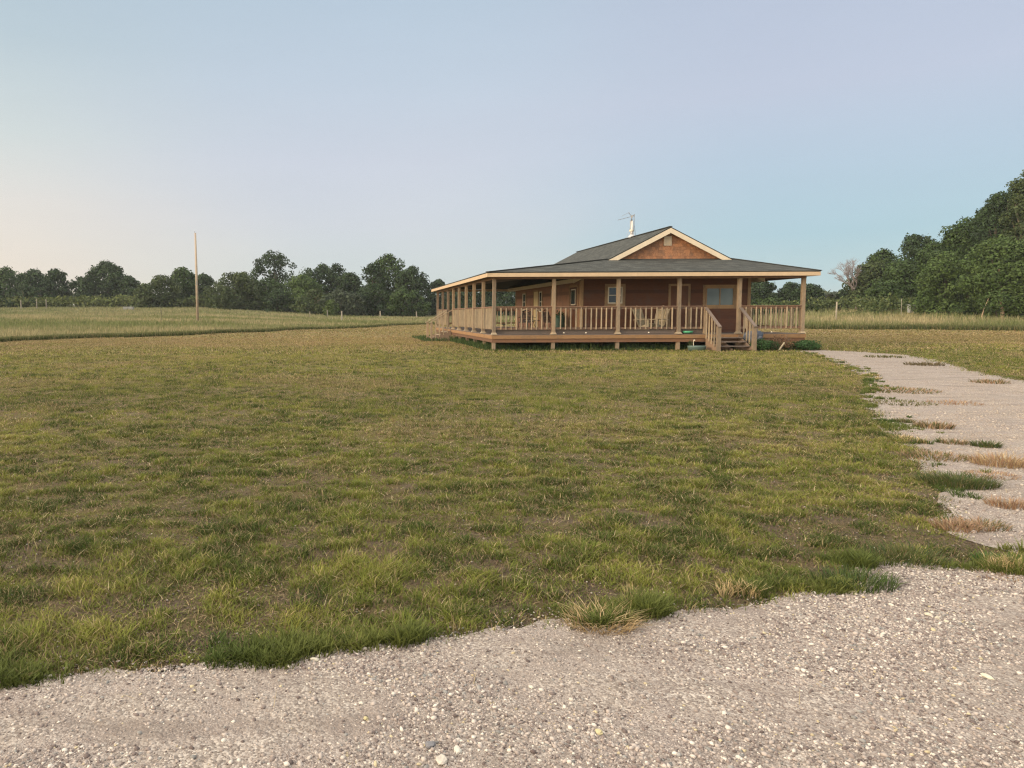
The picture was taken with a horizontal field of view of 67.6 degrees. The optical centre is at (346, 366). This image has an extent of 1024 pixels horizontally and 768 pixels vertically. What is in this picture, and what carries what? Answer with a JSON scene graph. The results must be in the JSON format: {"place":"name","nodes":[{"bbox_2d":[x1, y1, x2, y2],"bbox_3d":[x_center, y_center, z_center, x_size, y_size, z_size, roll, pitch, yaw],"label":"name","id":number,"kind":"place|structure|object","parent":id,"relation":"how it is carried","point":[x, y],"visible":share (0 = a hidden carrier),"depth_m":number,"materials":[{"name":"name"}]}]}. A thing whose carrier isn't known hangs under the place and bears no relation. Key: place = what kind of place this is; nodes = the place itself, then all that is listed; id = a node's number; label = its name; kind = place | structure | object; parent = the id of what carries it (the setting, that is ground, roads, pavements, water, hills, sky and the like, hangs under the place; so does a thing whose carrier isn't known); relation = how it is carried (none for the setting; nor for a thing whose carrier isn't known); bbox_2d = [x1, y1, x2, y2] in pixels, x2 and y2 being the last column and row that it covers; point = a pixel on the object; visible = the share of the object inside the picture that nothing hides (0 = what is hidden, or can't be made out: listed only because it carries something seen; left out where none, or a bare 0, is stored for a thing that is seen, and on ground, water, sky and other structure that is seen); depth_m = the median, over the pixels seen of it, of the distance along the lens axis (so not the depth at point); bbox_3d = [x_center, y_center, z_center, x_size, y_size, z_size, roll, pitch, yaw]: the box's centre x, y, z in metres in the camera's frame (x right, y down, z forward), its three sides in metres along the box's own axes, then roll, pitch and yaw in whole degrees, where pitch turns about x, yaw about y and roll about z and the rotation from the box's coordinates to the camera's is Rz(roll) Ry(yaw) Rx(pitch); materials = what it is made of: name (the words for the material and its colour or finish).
{"place":"outdoors","nodes":[
{"label":"outdoors","id":0,"kind":"place"},
{"bbox_2d":[0,459,1022,673],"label":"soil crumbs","id":1,"kind":"object","parent":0,"point":[408,551],"visible":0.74,"depth_m":4.65,"materials":[{"name":"soil"}]},
{"bbox_2d":[0,403,1023,767],"bbox_3d":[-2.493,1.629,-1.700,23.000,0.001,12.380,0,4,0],"label":"road","id":2,"kind":"structure","parent":0,"point":[270,737],"depth_m":2.87,"materials":[{"name":"grey gravel"}]},
{"bbox_2d":[435,754,447,765],"bbox_3d":[0.317,1.315,2.474,0.039,0.024,0.055,-2,4,-19],"label":"stone","id":3,"kind":"object","parent":2,"relation":"on","point":[441,759],"visible":1,"depth_m":2.46,"materials":[{"name":"stone"}]},
{"bbox_2d":[544,593,662,636],"bbox_3d":[1.234,1.205,3.556,0.564,0.071,0.559,1,4,14],"label":"grass tuft","id":4,"kind":"object","parent":2,"relation":"on","point":[630,627],"visible":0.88,"depth_m":3.53,"materials":[{"name":"green plant"}]},
{"bbox_2d":[971,569,1022,581],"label":"grass tuft","id":5,"kind":"object","parent":2,"relation":"on","point":[998,576],"visible":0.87,"depth_m":4.16,"materials":[{"name":"plant"}]},
{"bbox_2d":[0,308,1023,704],"bbox_3d":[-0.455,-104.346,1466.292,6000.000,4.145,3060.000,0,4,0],"label":"ground","id":6,"kind":"structure","parent":0,"point":[564,524],"depth_m":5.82,"materials":[{"name":"green plant"}]},
{"bbox_2d":[0,265,32,297],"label":"tree","id":7,"kind":"object","parent":6,"relation":"on","point":[10,279],"visible":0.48,"depth_m":173.61,"materials":[{"name":"green plant"}]},
{"bbox_2d":[0,284,47,307],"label":"tree","id":8,"kind":"object","parent":6,"relation":"on","point":[25,289],"visible":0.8,"depth_m":167.33,"materials":[{"name":"green plant"}]},
{"bbox_2d":[18,268,48,306],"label":"tree","id":9,"kind":"object","parent":6,"relation":"on","point":[36,276],"visible":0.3,"depth_m":181.31,"materials":[{"name":"green plant"}]},
{"bbox_2d":[39,268,72,306],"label":"tree","id":10,"kind":"object","parent":6,"relation":"on","point":[52,287],"visible":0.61,"depth_m":178.58,"materials":[{"name":"green plant"}]},
{"bbox_2d":[0,294,139,307],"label":"undergrowth","id":11,"kind":"object","parent":6,"relation":"on","point":[82,300],"visible":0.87,"depth_m":166.21,"materials":[{"name":"green plant"}]},
{"bbox_2d":[67,275,82,295],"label":"tree","id":12,"kind":"object","parent":6,"relation":"on","point":[73,284],"visible":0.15,"depth_m":184.10,"materials":[{"name":"green plant"}]},
{"bbox_2d":[75,273,99,305],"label":"tree","id":13,"kind":"object","parent":6,"relation":"on","point":[86,282],"visible":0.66,"depth_m":177.61,"materials":[{"name":"green plant"}]},
{"bbox_2d":[84,261,128,303],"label":"tree","id":14,"kind":"object","parent":6,"relation":"on","point":[108,275],"visible":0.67,"depth_m":178.39,"materials":[{"name":"green plant"}]},
{"bbox_2d":[110,275,140,306],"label":"tree","id":15,"kind":"object","parent":6,"relation":"on","point":[128,285],"visible":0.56,"depth_m":177.34,"materials":[{"name":"green plant"}]},
{"bbox_2d":[133,283,158,307],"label":"tree","id":16,"kind":"object","parent":6,"relation":"on","point":[145,295],"visible":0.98,"depth_m":154.06,"materials":[{"name":"green plant"}]},
{"bbox_2d":[134,274,182,306],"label":"tree","id":17,"kind":"object","parent":6,"relation":"on","point":[171,285],"visible":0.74,"depth_m":157.41,"materials":[{"name":"green plant"}]},
{"bbox_2d":[170,266,194,306],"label":"tree","id":18,"kind":"object","parent":6,"relation":"on","point":[184,276],"visible":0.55,"depth_m":164.02,"materials":[{"name":"green plant"}]},
{"bbox_2d":[194,231,198,321],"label":"utility pole","id":19,"kind":"object","parent":6,"relation":"on","point":[197,303],"visible":0.88,"depth_m":73.49,"materials":[{"name":"brown wood"}]},
{"bbox_2d":[189,272,214,306],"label":"tree","id":20,"kind":"object","parent":6,"relation":"on","point":[204,280],"visible":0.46,"depth_m":161.75,"materials":[{"name":"green plant"}]},
{"bbox_2d":[209,285,237,308],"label":"tree","id":21,"kind":"object","parent":6,"relation":"on","point":[222,296],"visible":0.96,"depth_m":149.93,"materials":[{"name":"green plant"}]},
{"bbox_2d":[203,272,263,309],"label":"tree","id":22,"kind":"object","parent":6,"relation":"on","point":[239,281],"visible":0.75,"depth_m":156.04,"materials":[{"name":"green plant"}]},
{"bbox_2d":[240,277,289,310],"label":"tree","id":23,"kind":"object","parent":6,"relation":"on","point":[264,283],"visible":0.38,"depth_m":157.48,"materials":[{"name":"green plant"}]},
{"bbox_2d":[245,249,296,289],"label":"tree","id":24,"kind":"object","parent":6,"relation":"on","point":[278,263],"visible":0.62,"depth_m":165.37,"materials":[{"name":"green plant"}]},
{"bbox_2d":[264,287,293,312],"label":"tree","id":25,"kind":"object","parent":6,"relation":"on","point":[277,294],"visible":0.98,"depth_m":146.45,"materials":[{"name":"green plant"}]},
{"bbox_2d":[130,294,435,312],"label":"undergrowth","id":26,"kind":"object","parent":6,"relation":"on","point":[185,301],"visible":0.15,"depth_m":158.11,"materials":[{"name":"green plant"}]},
{"bbox_2d":[280,270,325,313],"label":"tree","id":27,"kind":"object","parent":6,"relation":"on","point":[299,284],"visible":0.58,"depth_m":147.96,"materials":[{"name":"green plant"}]},
{"bbox_2d":[289,288,334,313],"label":"tree","id":28,"kind":"object","parent":6,"relation":"on","point":[308,304],"visible":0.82,"depth_m":140.92,"materials":[{"name":"green plant"}]},
{"bbox_2d":[296,262,338,313],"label":"tree","id":29,"kind":"object","parent":6,"relation":"on","point":[320,272],"visible":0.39,"depth_m":157.64,"materials":[{"name":"green plant"}]},
{"bbox_2d":[322,299,339,315],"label":"tree","id":30,"kind":"object","parent":6,"relation":"on","point":[332,307],"visible":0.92,"depth_m":132.90,"materials":[{"name":"green plant"}]},
{"bbox_2d":[325,263,344,293],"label":"tree","id":31,"kind":"object","parent":6,"relation":"on","point":[335,266],"visible":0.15,"depth_m":160.21,"materials":[{"name":"green plant"}]},
{"bbox_2d":[320,288,355,315],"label":"tree","id":32,"kind":"object","parent":6,"relation":"on","point":[338,292],"visible":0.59,"depth_m":136.59,"materials":[{"name":"green plant"}]},
{"bbox_2d":[331,272,363,313],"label":"tree","id":33,"kind":"object","parent":6,"relation":"on","point":[349,281],"visible":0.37,"depth_m":155.62,"materials":[{"name":"green plant"}]},
{"bbox_2d":[341,293,365,315],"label":"tree","id":34,"kind":"object","parent":6,"relation":"on","point":[355,310],"visible":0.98,"depth_m":134.94,"materials":[{"name":"green plant"}]},
{"bbox_2d":[360,262,386,312],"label":"tree","id":35,"kind":"object","parent":6,"relation":"on","point":[370,272],"visible":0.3,"depth_m":148.29,"materials":[{"name":"green plant"}]},
{"bbox_2d":[355,282,392,316],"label":"tree","id":36,"kind":"object","parent":6,"relation":"on","point":[368,293],"visible":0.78,"depth_m":139.89,"materials":[{"name":"green plant"}]},
{"bbox_2d":[368,253,406,313],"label":"tree","id":37,"kind":"object","parent":6,"relation":"on","point":[389,267],"visible":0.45,"depth_m":149.63,"materials":[{"name":"green plant"}]},
{"bbox_2d":[383,287,430,316],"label":"tree","id":38,"kind":"object","parent":6,"relation":"on","point":[403,303],"visible":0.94,"depth_m":138.64,"materials":[{"name":"green plant"}]},
{"bbox_2d":[394,265,433,315],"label":"tree","id":39,"kind":"object","parent":6,"relation":"on","point":[416,283],"visible":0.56,"depth_m":147.50,"materials":[{"name":"green plant"}]},
{"bbox_2d":[425,279,450,315],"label":"tree","id":40,"kind":"object","parent":6,"relation":"on","point":[436,283],"visible":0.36,"depth_m":155.78,"materials":[{"name":"green plant"}]},
{"bbox_2d":[68,289,839,312],"bbox_3d":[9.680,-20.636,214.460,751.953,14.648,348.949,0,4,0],"label":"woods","id":41,"kind":"object","parent":6,"relation":"on","point":[829,292],"visible":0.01,"depth_m":298.97,"materials":[{"name":"green plant"}]},
{"bbox_2d":[441,292,480,315],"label":"tree","id":42,"kind":"object","parent":6,"relation":"on","point":[470,294],"visible":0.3,"depth_m":147.84,"materials":[{"name":"green plant"}]},
{"bbox_2d":[476,291,515,315],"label":"tree","id":43,"kind":"object","parent":6,"relation":"on","point":[503,296],"visible":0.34,"depth_m":148.10,"materials":[{"name":"green plant"}]},
{"bbox_2d":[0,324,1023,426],"bbox_3d":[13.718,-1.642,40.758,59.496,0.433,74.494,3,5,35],"label":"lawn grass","id":44,"kind":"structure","parent":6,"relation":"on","point":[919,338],"depth_m":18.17,"materials":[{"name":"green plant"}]},
{"bbox_2d":[0,306,1023,341],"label":"meadow grass","id":45,"kind":"structure","parent":6,"relation":"on","point":[852,320],"depth_m":71.11,"materials":[{"name":"green plant"}]},
{"bbox_2d":[412,335,821,350],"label":"deck weeds","id":46,"kind":"object","parent":6,"relation":"on","point":[564,346],"visible":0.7,"depth_m":30.44,"materials":[{"name":"green plant"}]},
{"bbox_2d":[425,212,821,350],"bbox_3d":[11.815,-4.484,38.828,14.371,6.557,20.311,0,4,0],"label":"farmhouse","id":47,"kind":"object","parent":6,"relation":"on","point":[599,293],"visible":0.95,"depth_m":31.98,"materials":[{"name":"brown wood"}]},
{"bbox_2d":[533,290,538,326],"bbox_3d":[10.237,-3.106,40.084,0.100,2.115,1.100,0,4,0],"label":"door","id":48,"kind":"structure","parent":47,"relation":"in","point":[535,292],"depth_m":40.13,"materials":[{"name":"beige paint"}]},
{"bbox_2d":[555,315,564,329],"bbox_3d":[9.741,-1.994,33.947,0.600,0.765,0.502,0,4,0],"label":"storage bin","id":49,"kind":"object","parent":47,"relation":"on","point":[557,323],"visible":0.54,"depth_m":33.75,"materials":[{"name":"green plastic"}]},
{"bbox_2d":[568,285,578,329],"bbox_3d":[10.257,-2.638,33.470,0.064,2.115,1.300,0,4,0],"label":"door","id":50,"kind":"structure","parent":47,"relation":"in","point":[573,289],"depth_m":33.43,"materials":[{"name":"brown wood"}]},
{"bbox_2d":[604,284,625,305],"bbox_3d":[11.766,-3.145,32.432,0.900,0.990,0.062,0,4,0],"label":"window","id":51,"kind":"structure","parent":47,"relation":"in","point":[610,289],"depth_m":32.41,"materials":[{"name":"white paint"}]},
{"bbox_2d":[632,309,657,326],"bbox_3d":[12.687,-2.026,31.478,0.740,1.175,0.930,-3,5,-31],"label":"wooden chair","id":52,"kind":"object","parent":47,"relation":"on","point":[642,319],"visible":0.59,"depth_m":31.59,"materials":[{"name":"brown wood"}]},
{"bbox_2d":[646,309,669,326],"bbox_3d":[13.329,-2.048,31.745,0.930,1.175,0.740,-3,5,-33],"label":"wooden chair","id":53,"kind":"object","parent":47,"relation":"on","point":[659,318],"visible":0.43,"depth_m":31.76,"materials":[{"name":"brown wood"}]},
{"bbox_2d":[667,284,690,331],"bbox_3d":[14.589,-2.585,32.453,0.960,2.115,0.100,0,4,0],"label":"door","id":54,"kind":"structure","parent":47,"relation":"in","point":[686,288],"depth_m":32.44,"materials":[{"name":"brown wood"}]},
{"bbox_2d":[703,285,736,308],"bbox_3d":[16.362,-3.080,32.438,1.470,1.040,0.062,0,4,0],"label":"window","id":55,"kind":"structure","parent":47,"relation":"in","point":[714,296],"depth_m":32.43,"materials":[{"name":"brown wood"}]},
{"bbox_2d":[687,346,705,350],"bbox_3d":[13.997,-0.747,29.575,0.760,0.190,0.528,0,4,0],"label":"plastic tub","id":56,"kind":"object","parent":6,"relation":"on","point":[698,348],"visible":0.74,"depth_m":29.37,"materials":[{"name":"plastic"}]},
{"bbox_2d":[749,338,771,350],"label":"shrub","id":57,"kind":"object","parent":6,"relation":"on","point":[762,344],"visible":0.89,"depth_m":29.00,"materials":[{"name":"green plant"}]},
{"bbox_2d":[751,281,777,304],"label":"tree","id":58,"kind":"object","parent":6,"relation":"on","point":[760,289],"visible":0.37,"depth_m":115.76,"materials":[{"name":"green plant"}]},
{"bbox_2d":[770,334,794,349],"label":"shrub","id":59,"kind":"object","parent":6,"relation":"on","point":[782,339],"visible":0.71,"depth_m":29.43,"materials":[{"name":"green plant"}]},
{"bbox_2d":[751,297,819,314],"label":"undergrowth","id":60,"kind":"object","parent":6,"relation":"on","point":[770,300],"visible":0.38,"depth_m":110.86,"materials":[{"name":"green plant"}]},
{"bbox_2d":[774,281,807,304],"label":"tree","id":61,"kind":"object","parent":6,"relation":"on","point":[787,290],"visible":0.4,"depth_m":116.67,"materials":[{"name":"green plant"}]},
{"bbox_2d":[750,296,847,315],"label":"undergrowth","id":62,"kind":"object","parent":6,"relation":"on","point":[829,302],"visible":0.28,"depth_m":108.57,"materials":[{"name":"green plant"}]},
{"bbox_2d":[794,338,821,349],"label":"shrub","id":63,"kind":"object","parent":6,"relation":"on","point":[803,344],"visible":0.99,"depth_m":29.19,"materials":[{"name":"green plant"}]},
{"bbox_2d":[790,283,827,310],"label":"tree","id":64,"kind":"object","parent":6,"relation":"on","point":[814,290],"visible":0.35,"depth_m":114.73,"materials":[{"name":"green plant"}]},
{"bbox_2d":[828,258,861,308],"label":"bare tree","id":65,"kind":"object","parent":6,"relation":"on","point":[848,268],"visible":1,"depth_m":103.08,"materials":[{"name":"grey plant"}]},
{"bbox_2d":[802,561,909,593],"bbox_3d":[2.788,1.157,4.068,0.539,0.080,0.430,0,4,0],"label":"grass tuft","id":66,"kind":"object","parent":6,"relation":"on","point":[892,582],"visible":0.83,"depth_m":4.08,"materials":[{"name":"green plant"}]},
{"bbox_2d":[841,259,887,309],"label":"tree","id":67,"kind":"object","parent":6,"relation":"on","point":[869,270],"visible":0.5,"depth_m":102.64,"materials":[{"name":"green plant"}]},
{"bbox_2d":[838,292,915,314],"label":"undergrowth","id":68,"kind":"object","parent":6,"relation":"on","point":[886,303],"visible":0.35,"depth_m":85.63,"materials":[{"name":"green plant"}]},
{"bbox_2d":[865,248,898,264],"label":"tree","id":69,"kind":"object","parent":6,"relation":"on","point":[884,254],"visible":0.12,"depth_m":106.66,"materials":[{"name":"green plant"}]},
{"bbox_2d":[856,280,914,312],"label":"tree","id":70,"kind":"object","parent":6,"relation":"on","point":[883,289],"visible":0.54,"depth_m":91.24,"materials":[{"name":"green plant"}]},
{"bbox_2d":[868,258,925,308],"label":"tree","id":71,"kind":"object","parent":6,"relation":"on","point":[898,273],"visible":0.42,"depth_m":94.18,"materials":[{"name":"green plant"}]},
{"bbox_2d":[847,537,962,567],"bbox_3d":[3.366,1.126,4.479,0.640,0.080,0.499,0,4,0],"label":"grass tuft","id":72,"kind":"object","parent":6,"relation":"on","point":[913,562],"visible":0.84,"depth_m":4.49,"materials":[{"name":"green plant"}]},
{"bbox_2d":[886,232,936,262],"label":"tree","id":73,"kind":"object","parent":6,"relation":"on","point":[913,245],"visible":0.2,"depth_m":102.21,"materials":[{"name":"green plant"}]},
{"bbox_2d":[902,241,940,296],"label":"tree","id":74,"kind":"object","parent":6,"relation":"on","point":[924,255],"visible":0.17,"depth_m":93.11,"materials":[{"name":"green plant"}]},
{"bbox_2d":[907,250,974,315],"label":"tree","id":75,"kind":"object","parent":6,"relation":"on","point":[931,297],"visible":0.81,"depth_m":77.02,"materials":[{"name":"green plant"}]},
{"bbox_2d":[935,216,979,275],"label":"tree","id":76,"kind":"object","parent":6,"relation":"on","point":[959,233],"visible":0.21,"depth_m":82.61,"materials":[{"name":"green plant"}]},
{"bbox_2d":[945,274,990,317],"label":"tree","id":77,"kind":"object","parent":6,"relation":"on","point":[959,309],"visible":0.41,"depth_m":75.04,"materials":[{"name":"green plant"}]},
{"bbox_2d":[954,233,1023,318],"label":"tree","id":78,"kind":"object","parent":6,"relation":"on","point":[983,278],"visible":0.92,"depth_m":70.68,"materials":[{"name":"green plant"}]},
{"bbox_2d":[963,191,1023,312],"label":"tree","id":79,"kind":"object","parent":6,"relation":"on","point":[986,222],"visible":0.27,"depth_m":79.08,"materials":[{"name":"green plant"}]},
{"bbox_2d":[968,550,1022,561],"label":"grass tuft","id":80,"kind":"object","parent":6,"relation":"on","point":[985,554],"visible":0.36,"depth_m":4.49,"materials":[{"name":"green plant"}]},
{"bbox_2d":[998,170,1023,310],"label":"tree","id":81,"kind":"object","parent":6,"relation":"on","point":[1017,187],"visible":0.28,"depth_m":75.19,"materials":[{"name":"green plant"}]},
{"bbox_2d":[1001,258,1023,318],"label":"tree","id":82,"kind":"object","parent":6,"relation":"on","point":[1021,286],"visible":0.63,"depth_m":69.68,"materials":[{"name":"green plant"}]},
{"bbox_2d":[0,0,1023,313],"label":"sky","id":83,"kind":"structure","parent":0,"point":[455,140],"materials":[{"name":"blue"}]},
{"bbox_2d":[796,350,1023,552],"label":"driveway","id":84,"kind":"structure","parent":0,"point":[929,373],"depth_m":10.89,"materials":[{"name":"beige gravel"}]},
{"bbox_2d":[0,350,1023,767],"bbox_3d":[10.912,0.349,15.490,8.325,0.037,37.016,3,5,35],"label":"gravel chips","id":85,"kind":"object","parent":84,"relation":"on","point":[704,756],"visible":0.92,"depth_m":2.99,"materials":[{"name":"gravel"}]},
{"bbox_2d":[851,385,942,393],"bbox_3d":[10.481,0.424,14.129,1.504,0.055,1.301,0,4,0],"label":"weed patch","id":86,"kind":"object","parent":84,"relation":"on","point":[907,391],"visible":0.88,"depth_m":13.98,"materials":[{"name":"brown plant"}]},
{"bbox_2d":[866,398,938,406],"bbox_3d":[9.113,0.575,12.149,1.004,0.046,0.902,0,4,0],"label":"weed patch","id":87,"kind":"object","parent":84,"relation":"on","point":[901,404],"visible":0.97,"depth_m":12.14,"materials":[{"name":"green plant"}]},
{"bbox_2d":[890,417,916,422],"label":"grass tuft","id":88,"kind":"object","parent":84,"relation":"on","point":[907,420],"visible":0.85,"depth_m":10.05,"materials":[{"name":"plant"}]},
{"bbox_2d":[903,361,946,365],"bbox_3d":[16.313,-0.105,20.848,1.115,0.110,0.919,0,4,0],"label":"weed patch","id":89,"kind":"object","parent":84,"relation":"on","point":[928,364],"visible":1,"depth_m":20.76,"materials":[{"name":"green plant"}]},
{"bbox_2d":[895,446,971,461],"bbox_3d":[6.050,0.902,7.651,0.686,0.055,0.631,0,4,0],"label":"grass tuft","id":90,"kind":"object","parent":84,"relation":"on","point":[947,455],"visible":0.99,"depth_m":7.61,"materials":[{"name":"plant"}]},
{"bbox_2d":[910,419,960,429],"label":"grass tuft","id":91,"kind":"object","parent":84,"relation":"on","point":[932,425],"visible":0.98,"depth_m":9.57,"materials":[{"name":"brown plant"}]},
{"bbox_2d":[938,437,969,444],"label":"grass tuft","id":92,"kind":"object","parent":84,"relation":"on","point":[961,442],"visible":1,"depth_m":8.41,"materials":[{"name":"beige plant"}]},
{"bbox_2d":[926,399,982,405],"bbox_3d":[9.939,0.573,12.117,0.807,0.046,0.736,0,4,0],"label":"weed patch","id":93,"kind":"object","parent":84,"relation":"on","point":[955,403],"visible":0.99,"depth_m":12.15,"materials":[{"name":"beige plant"}]},
{"bbox_2d":[925,515,991,532],"bbox_3d":[4.209,1.084,5.126,0.418,0.064,0.365,0,4,0],"label":"grass tuft","id":94,"kind":"object","parent":84,"relation":"on","point":[952,526],"visible":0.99,"depth_m":5.10,"materials":[{"name":"brown plant"}]},
{"bbox_2d":[911,469,1013,489],"bbox_3d":[5.330,0.976,6.460,0.727,0.083,0.733,0,4,0],"label":"grass tuft","id":95,"kind":"object","parent":84,"relation":"on","point":[960,481],"visible":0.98,"depth_m":6.41,"materials":[{"name":"green plant"}]},
{"bbox_2d":[947,513,1015,531],"bbox_3d":[4.422,1.087,5.140,0.433,0.055,0.399,1,4,23],"label":"grass tuft","id":96,"kind":"object","parent":84,"relation":"on","point":[995,525],"visible":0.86,"depth_m":5.14,"materials":[{"name":"brown plant"}]},
{"bbox_2d":[964,437,1003,447],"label":"grass tuft","id":97,"kind":"object","parent":84,"relation":"on","point":[985,444],"visible":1,"depth_m":8.22,"materials":[{"name":"green plant"}]},
{"bbox_2d":[960,469,1021,479],"bbox_3d":[5.897,0.979,6.769,0.479,0.028,0.415,0,4,0],"label":"grass tuft","id":98,"kind":"object","parent":84,"relation":"on","point":[1000,473],"visible":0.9,"depth_m":6.77,"materials":[{"name":"beige plant"}]},
{"bbox_2d":[968,378,1013,383],"bbox_3d":[13.604,0.287,15.605,0.851,0.092,0.750,0,4,0],"label":"weed patch","id":99,"kind":"object","parent":84,"relation":"on","point":[987,381],"visible":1,"depth_m":15.55,"materials":[{"name":"beige plant"}]},
{"bbox_2d":[960,450,1023,468],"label":"grass tuft","id":100,"kind":"object","parent":84,"relation":"on","point":[1009,461],"visible":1,"depth_m":7.25,"materials":[{"name":"beige plant"}]},
{"bbox_2d":[979,494,1023,509],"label":"grass tuft","id":101,"kind":"object","parent":84,"relation":"on","point":[992,501],"visible":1,"depth_m":5.71,"materials":[{"name":"beige plant"}]},
{"bbox_3d":[16.417,-0.831,29.841,0.720,0.300,0.440,0,4,0],"label":"wooden crate","id":102,"kind":"object","parent":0,"visible":0},
{"bbox_2d":[743,329,762,342],"bbox_3d":[16.398,-1.265,29.805,0.853,0.611,0.483,0,4,0],"label":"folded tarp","id":103,"kind":"object","parent":102,"relation":"on","point":[760,334],"visible":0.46,"depth_m":29.65,"materials":[{"name":"plastic"}]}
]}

